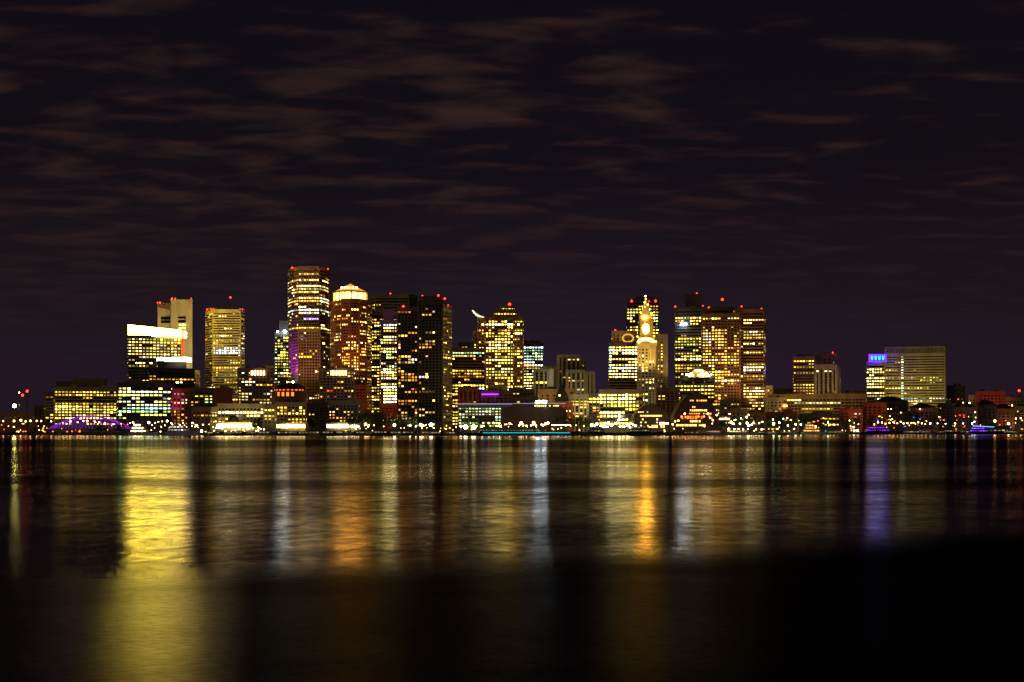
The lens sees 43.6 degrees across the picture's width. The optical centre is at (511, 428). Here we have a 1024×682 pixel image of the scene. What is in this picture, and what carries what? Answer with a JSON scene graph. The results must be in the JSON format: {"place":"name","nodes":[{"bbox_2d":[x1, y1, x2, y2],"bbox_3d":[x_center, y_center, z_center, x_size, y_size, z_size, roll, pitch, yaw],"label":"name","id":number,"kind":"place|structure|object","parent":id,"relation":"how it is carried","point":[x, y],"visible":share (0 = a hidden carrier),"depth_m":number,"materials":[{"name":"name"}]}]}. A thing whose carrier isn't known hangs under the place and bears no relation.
{"place":"outdoors","nodes":[
{"label":"outdoors","id":0,"kind":"place"},
{"bbox_2d":[0,411,33,431],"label":"office block","id":1,"kind":"structure","parent":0,"point":[8,418],"depth_m":1239.59,"materials":[{"name":"brown stone"}]},
{"bbox_2d":[34,405,44,431],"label":"office block","id":2,"kind":"structure","parent":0,"point":[39,412],"depth_m":1249.56,"materials":[{"name":"stone"}]},
{"bbox_2d":[44,378,116,431],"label":"office block","id":3,"kind":"structure","parent":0,"point":[76,397],"depth_m":1152.31,"materials":[{"name":"yellow glass"}]},
{"bbox_2d":[117,380,171,431],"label":"office block","id":4,"kind":"structure","parent":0,"point":[143,402],"depth_m":1080.36,"materials":[{"name":"glass"}]},
{"bbox_2d":[128,325,186,379],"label":"glass tower","id":5,"kind":"structure","parent":0,"point":[147,346],"depth_m":1248.98,"materials":[{"name":"glass"}]},
{"bbox_2d":[148,357,194,387],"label":"office block","id":6,"kind":"structure","parent":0,"point":[175,372],"depth_m":1182.60,"materials":[{"name":"metal"}]},
{"bbox_2d":[157,298,192,367],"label":"bank tower","id":7,"kind":"structure","parent":0,"point":[175,314],"depth_m":1501.67,"materials":[{"name":"beige concrete"}]},
{"bbox_2d":[194,370,199,387],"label":"apartment block","id":8,"kind":"structure","parent":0,"point":[197,377],"depth_m":1290.34,"materials":[{"name":"beige stone"}]},
{"bbox_2d":[172,385,232,431],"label":"brick warehouse","id":9,"kind":"structure","parent":0,"point":[195,404],"depth_m":1074.78,"materials":[{"name":"brown brick"}]},
{"bbox_2d":[205,296,244,403],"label":"office tower","id":10,"kind":"structure","parent":0,"point":[224,344],"depth_m":1325.90,"materials":[{"name":"yellow glass"}]},
{"bbox_2d":[210,401,264,430],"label":"harbour hotel","id":11,"kind":"structure","parent":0,"point":[233,417],"depth_m":1027.38,"materials":[{"name":"beige stone"}]},
{"bbox_2d":[237,365,273,403],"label":"office block","id":12,"kind":"structure","parent":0,"point":[255,385],"depth_m":1179.63,"materials":[{"name":"brown stone"}]},
{"bbox_2d":[274,321,288,385],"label":"office tower","id":13,"kind":"structure","parent":0,"point":[281,349],"depth_m":1300.00,"materials":[{"name":"glass"}]},
{"bbox_2d":[264,400,306,432],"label":"harbour hotel","id":14,"kind":"structure","parent":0,"point":[290,415],"depth_m":1039.77,"materials":[{"name":"brown concrete"}]},
{"bbox_2d":[288,266,328,402],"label":"skyscraper","id":15,"kind":"structure","parent":0,"point":[308,303],"depth_m":1377.90,"materials":[{"name":"glass"}]},
{"bbox_2d":[307,399,327,430],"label":"wharf building","id":16,"kind":"structure","parent":0,"point":[317,410],"depth_m":1031.74,"materials":[{"name":"stone"}]},
{"bbox_2d":[319,365,354,402],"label":"office block","id":17,"kind":"structure","parent":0,"point":[336,383],"depth_m":1189.67,"materials":[{"name":"brown stone"}]},
{"bbox_2d":[325,398,361,432],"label":"harbour hotel","id":18,"kind":"structure","parent":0,"point":[338,410],"depth_m":1044.02,"materials":[{"name":"brown concrete"}]},
{"bbox_2d":[330,284,371,411],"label":"skyscraper","id":19,"kind":"structure","parent":0,"point":[351,325],"depth_m":1262.97,"materials":[{"name":"red brick"}]},
{"bbox_2d":[336,307,371,402],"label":"window","id":20,"kind":"structure","parent":19,"relation":"in","point":[362,307],"depth_m":1260.63,"materials":[{"name":"yellow glass"}]},
{"bbox_2d":[362,410,379,430],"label":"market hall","id":21,"kind":"structure","parent":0,"point":[377,426],"depth_m":1084.84,"materials":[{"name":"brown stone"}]},
{"bbox_2d":[372,311,396,411],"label":"office tower","id":22,"kind":"structure","parent":0,"point":[377,317],"depth_m":1328.91,"materials":[{"name":"brown concrete"}]},
{"bbox_2d":[380,310,396,431],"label":"apartment tower","id":23,"kind":"structure","parent":0,"point":[388,363],"depth_m":1149.85,"materials":[{"name":"grey concrete"}]},
{"bbox_2d":[369,293,416,311],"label":"office tower","id":24,"kind":"structure","parent":0,"point":[382,302],"depth_m":1449.70,"materials":[{"name":"stone"}]},
{"bbox_2d":[397,305,417,431],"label":"apartment tower","id":25,"kind":"structure","parent":0,"point":[407,359],"depth_m":1119.76,"materials":[{"name":"brown concrete"}]},
{"bbox_2d":[418,294,451,431],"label":"apartment tower","id":26,"kind":"structure","parent":0,"point":[434,359],"depth_m":1068.53,"materials":[{"name":"stone"}]},
{"bbox_2d":[452,342,484,431],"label":"office block","id":27,"kind":"structure","parent":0,"point":[468,363],"depth_m":1249.77,"materials":[{"name":"brown stone"}]},
{"bbox_2d":[457,385,511,431],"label":"brick warehouse","id":28,"kind":"structure","parent":0,"point":[491,393],"depth_m":1133.55,"materials":[{"name":"brown brick"}]},
{"bbox_2d":[472,303,523,389],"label":"office tower","id":29,"kind":"structure","parent":0,"point":[498,336],"depth_m":1309.90,"materials":[{"name":"yellow glass"}]},
{"bbox_2d":[0,434,1023,681],"bbox_3d":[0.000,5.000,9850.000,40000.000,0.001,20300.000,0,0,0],"label":"water","id":30,"kind":"structure","parent":0,"point":[550,558],"depth_m":49.27,"materials":[{"name":"black liquid"}]},
{"bbox_2d":[128,424,157,434],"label":"excursion boat","id":31,"kind":"object","parent":30,"relation":"on","point":[138,429],"visible":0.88,"depth_m":959.55,"materials":[{"name":"white paint"}]},
{"bbox_2d":[165,426,200,434],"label":"motor yacht","id":32,"kind":"object","parent":30,"relation":"on","point":[178,430],"visible":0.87,"depth_m":940.29,"materials":[{"name":"white paint"}]},
{"bbox_2d":[321,431,341,435],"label":"motor boat","id":33,"kind":"object","parent":30,"relation":"on","point":[328,433],"visible":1,"depth_m":926.97,"materials":[{"name":"paint"}]},
{"bbox_2d":[372,431,395,435],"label":"motor boat","id":34,"kind":"object","parent":30,"relation":"on","point":[381,433],"visible":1,"depth_m":926.45,"materials":[{"name":"paint"}]},
{"bbox_2d":[429,420,446,435],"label":"sailing boat","id":35,"kind":"object","parent":30,"relation":"on","point":[437,433],"visible":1,"depth_m":926.81,"materials":[{"name":"paint"}]},
{"bbox_2d":[463,431,490,435],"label":"motor boat","id":36,"kind":"object","parent":30,"relation":"on","point":[473,433],"visible":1,"depth_m":917.18,"materials":[{"name":"paint"}]},
{"bbox_2d":[464,429,578,434],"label":"excursion boat","id":37,"kind":"object","parent":30,"relation":"on","point":[514,431],"visible":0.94,"depth_m":929.70,"materials":[{"name":"paint"}]},
{"bbox_2d":[581,426,605,434],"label":"tug boat","id":38,"kind":"object","parent":30,"relation":"on","point":[596,430],"visible":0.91,"depth_m":936.67,"materials":[{"name":"paint"}]},
{"bbox_2d":[626,426,663,434],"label":"motor yacht","id":39,"kind":"object","parent":30,"relation":"on","point":[639,430],"visible":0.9,"depth_m":947.66,"materials":[{"name":"paint"}]},
{"bbox_2d":[698,430,733,434],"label":"excursion boat","id":40,"kind":"object","parent":30,"relation":"on","point":[713,432],"visible":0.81,"depth_m":967.01,"materials":[{"name":"white paint"}]},
{"bbox_2d":[728,430,758,434],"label":"excursion boat","id":41,"kind":"object","parent":30,"relation":"on","point":[741,432],"visible":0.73,"depth_m":1005.22,"materials":[{"name":"white paint"}]},
{"bbox_2d":[801,422,828,433],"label":"ferry","id":42,"kind":"object","parent":30,"relation":"on","point":[810,428],"visible":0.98,"depth_m":1094.50,"materials":[{"name":"orange paint"}]},
{"bbox_2d":[863,427,902,433],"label":"motor yacht","id":43,"kind":"object","parent":30,"relation":"on","point":[876,430],"visible":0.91,"depth_m":1133.68,"materials":[{"name":"paint"}]},
{"bbox_2d":[943,430,965,433],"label":"motor boat","id":44,"kind":"object","parent":30,"relation":"on","point":[953,431],"visible":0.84,"depth_m":1161.45,"materials":[{"name":"paint"}]},
{"bbox_2d":[968,427,998,433],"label":"motor yacht","id":45,"kind":"object","parent":30,"relation":"on","point":[978,430],"visible":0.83,"depth_m":1171.76,"materials":[{"name":"paint"}]},
{"bbox_2d":[0,0,1023,412],"label":"sky","id":46,"kind":"structure","parent":0,"point":[850,173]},
{"bbox_2d":[508,387,534,395],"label":"office block","id":47,"kind":"structure","parent":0,"point":[518,391],"depth_m":1239.68,"materials":[{"name":"brown stone"}]},
{"bbox_2d":[512,395,537,403],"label":"market hall","id":48,"kind":"structure","parent":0,"point":[525,399],"depth_m":1119.68,"materials":[{"name":"brown concrete"}]},
{"bbox_2d":[524,340,543,388],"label":"glass tower","id":49,"kind":"structure","parent":0,"point":[533,354],"depth_m":1369.81,"materials":[{"name":"glass"}]},
{"bbox_2d":[533,366,553,395],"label":"stone block","id":50,"kind":"structure","parent":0,"point":[543,376],"depth_m":1289.26,"materials":[{"name":"beige stone"}]},
{"bbox_2d":[538,386,575,402],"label":"stone block","id":51,"kind":"structure","parent":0,"point":[548,394],"depth_m":1180.02,"materials":[{"name":"beige stone"}]},
{"bbox_2d":[555,381,572,431],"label":"wharf hotel","id":52,"kind":"structure","parent":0,"point":[561,396],"depth_m":1074.78,"materials":[{"name":"red brick"}]},
{"bbox_2d":[554,354,595,393],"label":"stone tower","id":53,"kind":"structure","parent":0,"point":[570,372],"depth_m":1319.92,"materials":[{"name":"grey stone"}]},
{"bbox_2d":[567,392,598,431],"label":"bank building","id":54,"kind":"structure","parent":0,"point":[585,405],"depth_m":1089.72,"materials":[{"name":"white stone"}]},
{"bbox_2d":[599,387,643,432],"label":"office block","id":55,"kind":"structure","parent":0,"point":[625,404],"depth_m":1044.98,"materials":[{"name":"yellow glass"}]},
{"bbox_2d":[608,329,636,388],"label":"office tower","id":56,"kind":"structure","parent":0,"point":[622,361],"depth_m":1230.14,"materials":[{"name":"glass"}]},
{"bbox_2d":[626,297,658,340],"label":"office tower","id":57,"kind":"structure","parent":0,"point":[634,307],"depth_m":1400.35,"materials":[{"name":"glass"}]},
{"bbox_2d":[656,334,667,387],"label":"office tower","id":58,"kind":"structure","parent":0,"point":[662,360],"depth_m":1309.74,"materials":[{"name":"beige stone"}]},
{"bbox_2d":[656,381,679,431],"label":"office block","id":59,"kind":"structure","parent":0,"point":[667,400],"depth_m":1099.74,"materials":[{"name":"brown stone"}]},
{"bbox_2d":[674,293,702,387],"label":"office tower","id":60,"kind":"structure","parent":0,"point":[688,338],"depth_m":1320.22,"materials":[{"name":"glass"}]},
{"bbox_2d":[680,366,714,406],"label":"office block","id":61,"kind":"structure","parent":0,"point":[698,379],"depth_m":1178.69,"materials":[{"name":"metal"}]},
{"bbox_2d":[702,298,741,429],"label":"office tower","id":62,"kind":"structure","parent":0,"point":[721,344],"depth_m":1289.60,"materials":[{"name":"brown stone"}]},
{"bbox_2d":[720,400,731,408],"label":"market hall","id":63,"kind":"structure","parent":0,"point":[724,404],"depth_m":1169.87,"materials":[{"name":"brown concrete"}]},
{"bbox_2d":[719,406,747,431],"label":"market hall","id":64,"kind":"structure","parent":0,"point":[732,411],"depth_m":1129.90,"materials":[{"name":"brown stone"}]},
{"bbox_2d":[740,308,765,412],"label":"office tower","id":65,"kind":"structure","parent":0,"point":[752,359],"depth_m":1300.00,"materials":[{"name":"brown stone"}]},
{"bbox_2d":[748,410,765,431],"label":"market hall","id":66,"kind":"structure","parent":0,"point":[761,414],"depth_m":1139.64,"materials":[{"name":"red brick"}]},
{"bbox_2d":[766,385,772,396],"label":"stone block","id":67,"kind":"structure","parent":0,"point":[769,390],"depth_m":1279.71,"materials":[{"name":"brown stone"}]},
{"bbox_2d":[773,387,792,393],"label":"office block","id":68,"kind":"structure","parent":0,"point":[782,391],"depth_m":1420.48,"materials":[{"name":"stone"}]},
{"bbox_2d":[780,400,791,411],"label":"cupola house","id":69,"kind":"structure","parent":0,"point":[784,404],"depth_m":1172.32,"materials":[{"name":"red brick"}]},
{"bbox_2d":[765,390,866,431],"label":"harbour hall","id":70,"kind":"structure","parent":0,"point":[798,403],"depth_m":1227.77,"materials":[{"name":"beige glass"}]},
{"bbox_2d":[793,351,840,393],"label":"office tower","id":71,"kind":"structure","parent":0,"point":[821,376],"depth_m":1378.61,"materials":[{"name":"brown stone"}]},
{"bbox_2d":[840,407,862,431],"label":"wharf house","id":72,"kind":"structure","parent":0,"point":[848,412],"depth_m":1189.93,"materials":[{"name":"red brick"}]},
{"bbox_2d":[845,389,865,393],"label":"office block","id":73,"kind":"structure","parent":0,"point":[858,391],"depth_m":1420.39,"materials":[{"name":"stone"}]},
{"bbox_2d":[863,400,886,431],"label":"wharf house","id":74,"kind":"structure","parent":0,"point":[875,408],"depth_m":1194.91,"materials":[{"name":"red brick"}]},
{"bbox_2d":[866,354,885,401],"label":"office block","id":75,"kind":"structure","parent":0,"point":[875,377],"depth_m":1329.47,"materials":[{"name":"yellow glass"}]},
{"bbox_2d":[877,396,907,410],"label":"wharf house","id":76,"kind":"structure","parent":0,"point":[892,401],"depth_m":1260.49,"materials":[{"name":"stone"}]},
{"bbox_2d":[887,407,910,430],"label":"wharf house","id":77,"kind":"structure","parent":0,"point":[902,425],"depth_m":1200.24,"materials":[{"name":"brick"}]},
{"bbox_2d":[884,346,945,411],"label":"government building","id":78,"kind":"structure","parent":0,"point":[915,375],"depth_m":1344.30,"materials":[{"name":"grey glass"}]},
{"bbox_2d":[938,400,953,430],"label":"wharf house","id":79,"kind":"structure","parent":0,"point":[945,411],"depth_m":1215.07,"materials":[{"name":"stone"}]},
{"bbox_2d":[947,383,964,404],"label":"apartment block","id":80,"kind":"structure","parent":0,"point":[955,393],"depth_m":1379.77,"materials":[{"name":"brown concrete"}]},
{"bbox_2d":[976,389,1004,406],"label":"brick warehouse","id":81,"kind":"structure","parent":0,"point":[995,397],"depth_m":1319.33,"materials":[{"name":"red brick"}]},
{"bbox_2d":[1005,395,1023,408],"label":"apartment block","id":82,"kind":"structure","parent":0,"point":[1012,400],"depth_m":1312.84,"materials":[{"name":"beige stone"}]},
{"bbox_2d":[1014,399,1023,431],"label":"wharf house","id":83,"kind":"structure","parent":0,"point":[1019,412],"depth_m":1221.16,"materials":[{"name":"brown brick"}]},
{"label":"ground","id":84,"kind":"structure","parent":0,"visible":0},
{"bbox_2d":[46,416,131,434],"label":"arched pavilion","id":85,"kind":"structure","parent":84,"relation":"on","point":[60,431],"depth_m":1009.89,"materials":[{"name":"paint"}]},
{"bbox_2d":[271,383,307,403],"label":"domed rotunda","id":86,"kind":"structure","parent":84,"relation":"on","point":[283,392],"depth_m":1107.71,"materials":[{"name":"brown stone"}]},
{"bbox_2d":[344,414,355,430],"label":"tree","id":87,"kind":"object","parent":84,"relation":"on","point":[350,422],"visible":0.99,"depth_m":960.82,"materials":[{"name":"green plant"}]},
{"bbox_2d":[362,414,376,430],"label":"tree","id":88,"kind":"object","parent":84,"relation":"on","point":[369,421],"visible":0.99,"depth_m":958.32,"materials":[{"name":"green plant"}]},
{"bbox_2d":[381,414,394,430],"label":"tree","id":89,"kind":"object","parent":84,"relation":"on","point":[386,420],"visible":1,"depth_m":957.46,"materials":[{"name":"green plant"}]},
{"bbox_2d":[402,413,414,427],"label":"tree","id":90,"kind":"object","parent":84,"relation":"on","point":[405,420],"visible":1,"depth_m":958.27,"materials":[{"name":"green plant"}]},
{"bbox_2d":[455,401,512,432],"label":"wharf office","id":91,"kind":"structure","parent":84,"relation":"on","point":[490,412],"depth_m":1029.73,"materials":[{"name":"grey concrete"}]},
{"bbox_2d":[1,416,1015,432],"bbox_3d":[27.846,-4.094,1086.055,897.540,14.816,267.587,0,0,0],"label":"street lamps","id":92,"kind":"object","parent":84,"relation":"on","point":[561,427],"visible":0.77,"depth_m":1013.47,"materials":[{"name":"paint"}]},
{"bbox_2d":[0,432,1023,434],"bbox_3d":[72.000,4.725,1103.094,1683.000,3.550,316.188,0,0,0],"label":"quay wall","id":93,"kind":"structure","parent":84,"relation":"on","point":[126,433],"depth_m":1000.21,"materials":[{"name":"concrete"}]},
{"bbox_2d":[502,400,565,431],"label":"aquarium building","id":94,"kind":"structure","parent":84,"relation":"on","point":[538,413],"depth_m":1002.00,"materials":[{"name":"stone"}]},
{"bbox_2d":[635,295,656,405],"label":"clock tower","id":95,"kind":"structure","parent":84,"relation":"on","point":[646,344],"depth_m":1160.01,"materials":[{"name":"beige stone"}]},
{"bbox_2d":[631,404,668,431],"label":"wharf hotel","id":96,"kind":"structure","parent":84,"relation":"on","point":[651,416],"depth_m":1000.00,"materials":[{"name":"stone"}]},
{"bbox_2d":[670,392,718,431],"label":"wharf hotel","id":97,"kind":"structure","parent":84,"relation":"on","point":[692,406],"depth_m":1015.00,"materials":[{"name":"stone"}]},
{"bbox_2d":[748,410,761,431],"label":"tree","id":98,"kind":"object","parent":84,"relation":"on","point":[756,420],"visible":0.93,"depth_m":1063.91,"materials":[{"name":"green plant"}]},
{"bbox_2d":[766,410,796,431],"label":"market hall","id":99,"kind":"structure","parent":84,"relation":"on","point":[771,415],"depth_m":1149.94,"materials":[{"name":"red brick"}]},
{"bbox_2d":[800,411,839,431],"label":"market hall","id":100,"kind":"structure","parent":84,"relation":"on","point":[833,421],"depth_m":1138.88,"materials":[{"name":"stone"}]},
{"bbox_2d":[851,416,863,429],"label":"tree","id":101,"kind":"object","parent":84,"relation":"on","point":[857,421],"visible":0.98,"depth_m":1161.21,"materials":[{"name":"green plant"}]},
{"bbox_2d":[892,405,906,430],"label":"tree","id":102,"kind":"object","parent":84,"relation":"on","point":[898,420],"visible":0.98,"depth_m":1187.17,"materials":[{"name":"green plant"}]},
{"bbox_2d":[902,409,913,430],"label":"tree","id":103,"kind":"object","parent":84,"relation":"on","point":[911,416],"visible":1,"depth_m":1188.82,"materials":[{"name":"green plant"}]},
{"bbox_2d":[908,403,937,431],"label":"wharf house","id":104,"kind":"structure","parent":84,"relation":"on","point":[925,410],"depth_m":1205.18,"materials":[{"name":"brown stone"}]},
{"bbox_2d":[954,399,977,431],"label":"wharf house","id":105,"kind":"structure","parent":84,"relation":"on","point":[963,411],"depth_m":1210.59,"materials":[{"name":"brown stone"}]},
{"bbox_2d":[968,395,975,405],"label":"apartment block","id":106,"kind":"structure","parent":84,"relation":"on","point":[971,399],"depth_m":1329.65,"materials":[{"name":"beige stone"}]},
{"bbox_2d":[974,400,996,425],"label":"wharf house","id":107,"kind":"structure","parent":84,"relation":"on","point":[988,408],"depth_m":1215.59,"materials":[{"name":"stone"}]},
{"bbox_2d":[972,426,1010,431],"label":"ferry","id":108,"kind":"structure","parent":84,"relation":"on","point":[996,428],"depth_m":1183.39,"materials":[{"name":"blue"}]},
{"bbox_2d":[997,404,1014,430],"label":"wharf house","id":109,"kind":"structure","parent":84,"relation":"on","point":[1006,412],"depth_m":1210.27,"materials":[{"name":"brown stone"}]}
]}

